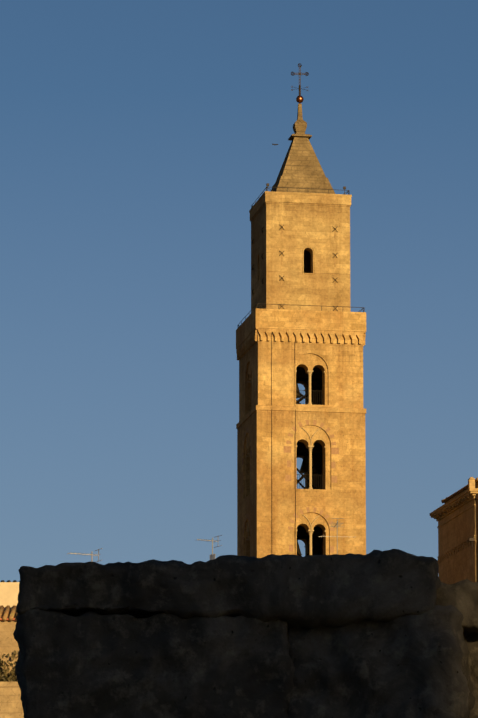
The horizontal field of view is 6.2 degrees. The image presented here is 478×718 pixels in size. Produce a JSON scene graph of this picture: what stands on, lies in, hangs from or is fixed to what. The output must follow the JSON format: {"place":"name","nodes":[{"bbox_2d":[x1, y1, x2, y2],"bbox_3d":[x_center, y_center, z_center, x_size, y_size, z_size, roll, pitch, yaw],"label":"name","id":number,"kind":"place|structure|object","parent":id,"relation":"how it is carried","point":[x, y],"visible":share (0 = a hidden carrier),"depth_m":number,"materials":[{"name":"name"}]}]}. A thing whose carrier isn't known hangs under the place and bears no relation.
{"place":"outdoors","nodes":[
{"label":"outdoors","id":0,"kind":"place"},
{"bbox_2d":[0,582,23,717],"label":"town house","id":1,"kind":"structure","parent":0,"point":[10,701],"depth_m":150.76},
{"bbox_2d":[0,650,18,681],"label":"shrub","id":2,"kind":"object","parent":1,"relation":"attached to","point":[10,677],"visible":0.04,"depth_m":150.41,"materials":[{"name":"green plant"}]},
{"bbox_2d":[0,580,19,620],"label":"roof tiles","id":3,"kind":"object","parent":1,"relation":"on","point":[6,613],"visible":0.12,"depth_m":151.65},
{"bbox_2d":[68,548,101,561],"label":"antenna","id":4,"kind":"object","parent":1,"relation":"on","point":[91,554],"visible":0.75,"depth_m":151.35,"materials":[{"name":"silver metal"}]},
{"bbox_2d":[13,609,294,717],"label":"block wall","id":5,"kind":"structure","parent":0,"point":[90,664],"depth_m":20.09,"materials":[{"name":"grey stone"}]},
{"bbox_2d":[16,549,440,628],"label":"stone block","id":6,"kind":"structure","parent":5,"relation":"on","point":[313,591],"depth_m":20.11,"materials":[{"name":"grey stone"}]},
{"bbox_2d":[0,0,477,581],"label":"sky","id":7,"kind":"structure","parent":0,"point":[137,137],"materials":[{"name":"blue"}]},
{"bbox_2d":[287,605,475,717],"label":"block wall","id":8,"kind":"structure","parent":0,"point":[412,666],"depth_m":20.06,"materials":[{"name":"grey stone"}]},
{"bbox_2d":[466,632,477,717],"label":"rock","id":9,"kind":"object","parent":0,"point":[472,641],"depth_m":20.39,"materials":[{"name":"grey stone"}]},
{"bbox_2d":[435,579,477,636],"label":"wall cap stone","id":10,"kind":"object","parent":9,"relation":"on","point":[461,596],"visible":0.21,"depth_m":20.27,"materials":[{"name":"grey stone"}]},
{"bbox_2d":[468,477,475,488],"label":"chimney","id":11,"kind":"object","parent":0,"point":[471,482],"depth_m":304.89,"materials":[{"name":"beige stone"}]},
{"bbox_3d":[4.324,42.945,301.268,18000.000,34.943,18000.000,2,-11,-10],"label":"terrain","id":12,"kind":"structure","parent":0,"visible":0},
{"bbox_2d":[237,332,365,557],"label":"tower shaft","id":13,"kind":"object","parent":12,"relation":"on","point":[267,504],"visible":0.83,"depth_m":304.98,"materials":[{"name":"beige stone"}]},
{"bbox_2d":[271,333,295,554],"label":"tower cables","id":14,"kind":"object","parent":13,"relation":"attached to","point":[295,444],"visible":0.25,"depth_m":304.36,"materials":[{"name":"black metal"}]},
{"bbox_2d":[246,427,320,535],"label":"arch molding","id":15,"kind":"structure","parent":13,"relation":"attached to","point":[302,514],"depth_m":304.80,"materials":[{"name":"beige stone"}]},
{"bbox_2d":[246,370,325,554],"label":"window columns","id":16,"kind":"structure","parent":13,"relation":"attached to","point":[310,372],"depth_m":304.76,"materials":[{"name":"beige stone"}]},
{"bbox_2d":[242,420,338,555],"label":"arch voussoirs","id":17,"kind":"object","parent":13,"relation":"attached to","point":[287,449],"visible":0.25,"depth_m":304.44,"materials":[{"name":"stone"}]},
{"bbox_2d":[252,225,337,310],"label":"wall anchor plates","id":18,"kind":"object","parent":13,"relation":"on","point":[334,256],"visible":0.35,"depth_m":308.03,"materials":[{"name":"iron"}]},
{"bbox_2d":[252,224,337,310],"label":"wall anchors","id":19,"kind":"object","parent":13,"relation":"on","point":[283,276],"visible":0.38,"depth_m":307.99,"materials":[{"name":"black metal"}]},
{"bbox_2d":[236,308,365,428],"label":"tower bands","id":20,"kind":"object","parent":13,"relation":"attached to","point":[303,320],"visible":0.55,"depth_m":306.16,"materials":[{"name":"beige stone"}]},
{"bbox_2d":[238,187,363,326],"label":"tower railings","id":21,"kind":"object","parent":20,"relation":"on","point":[300,305],"visible":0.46,"depth_m":308.56,"materials":[{"name":"black metal"}]},
{"bbox_2d":[236,329,365,359],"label":"tower corbels","id":22,"kind":"object","parent":13,"relation":"attached to","point":[251,340],"visible":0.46,"depth_m":306.18,"materials":[{"name":"beige stone"}]},
{"bbox_2d":[251,204,350,312],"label":"upper tower wall","id":23,"kind":"structure","parent":13,"relation":"on","point":[308,225],"depth_m":308.12,"materials":[{"name":"beige stone"}]},
{"bbox_2d":[249,191,351,282],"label":"stone trim","id":24,"kind":"structure","parent":23,"relation":"attached to","point":[296,198],"depth_m":308.80,"materials":[{"name":"beige stone"}]},
{"bbox_2d":[272,137,334,193],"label":"pyramidal roof","id":25,"kind":"structure","parent":24,"relation":"on","point":[301,167],"depth_m":310.76,"materials":[{"name":"beige stone"}]},
{"bbox_2d":[288,104,311,140],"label":"spire pinnacle","id":26,"kind":"object","parent":25,"relation":"on","point":[299,126],"visible":0.96,"depth_m":312.45,"materials":[{"name":"beige stone"}]},
{"bbox_2d":[296,96,303,102],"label":"ball finial","id":27,"kind":"object","parent":26,"relation":"on","point":[299,99],"visible":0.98,"depth_m":313.02,"materials":[{"name":"gold metal"}]},
{"bbox_2d":[291,63,308,103],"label":"cross","id":28,"kind":"object","parent":27,"relation":"on","point":[306,74],"visible":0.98,"depth_m":313.50,"materials":[{"name":"black metal"}]},
{"bbox_2d":[296,382,315,554],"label":"tower bells","id":29,"kind":"object","parent":13,"relation":"attached to","point":[304,468],"visible":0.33,"depth_m":307.96,"materials":[{"name":"brown metal"}]},
{"bbox_2d":[296,378,322,556],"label":"bell frames","id":30,"kind":"structure","parent":13,"relation":"in","point":[320,457],"depth_m":308.33,"materials":[{"name":"black metal"}]},
{"bbox_2d":[297,390,324,489],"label":"tower window rails","id":31,"kind":"object","parent":13,"relation":"attached to","point":[303,474],"visible":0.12,"depth_m":304.75,"materials":[{"name":"black metal"}]},
{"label":"cathedral","id":32,"kind":"object","parent":12,"relation":"on","visible":0},
{"bbox_2d":[429,482,477,583],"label":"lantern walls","id":33,"kind":"structure","parent":32,"relation":"on","point":[455,517],"depth_m":308.36,"materials":[{"name":"beige stone"}]},
{"bbox_2d":[441,478,477,502],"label":"roof tiles","id":34,"kind":"object","parent":33,"relation":"on","point":[454,494],"visible":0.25,"depth_m":310.46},
{"bbox_2d":[475,494,477,581],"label":"drainpipe","id":35,"kind":"object","parent":33,"relation":"attached to","point":[476,498],"visible":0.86,"depth_m":303.73,"materials":[{"name":"brown metal"}]},
{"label":"town roof blocks","id":36,"kind":"object","parent":12,"relation":"on","visible":0},
{"bbox_2d":[197,535,221,559],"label":"antenna","id":37,"kind":"object","parent":36,"relation":"on","point":[212,556],"visible":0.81,"depth_m":171.69,"materials":[{"name":"silver metal"}]},
{"bbox_2d":[318,518,354,553],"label":"antenna","id":38,"kind":"structure","parent":36,"relation":"on","point":[337,523],"depth_m":207.09,"materials":[{"name":"silver metal"}]}
]}

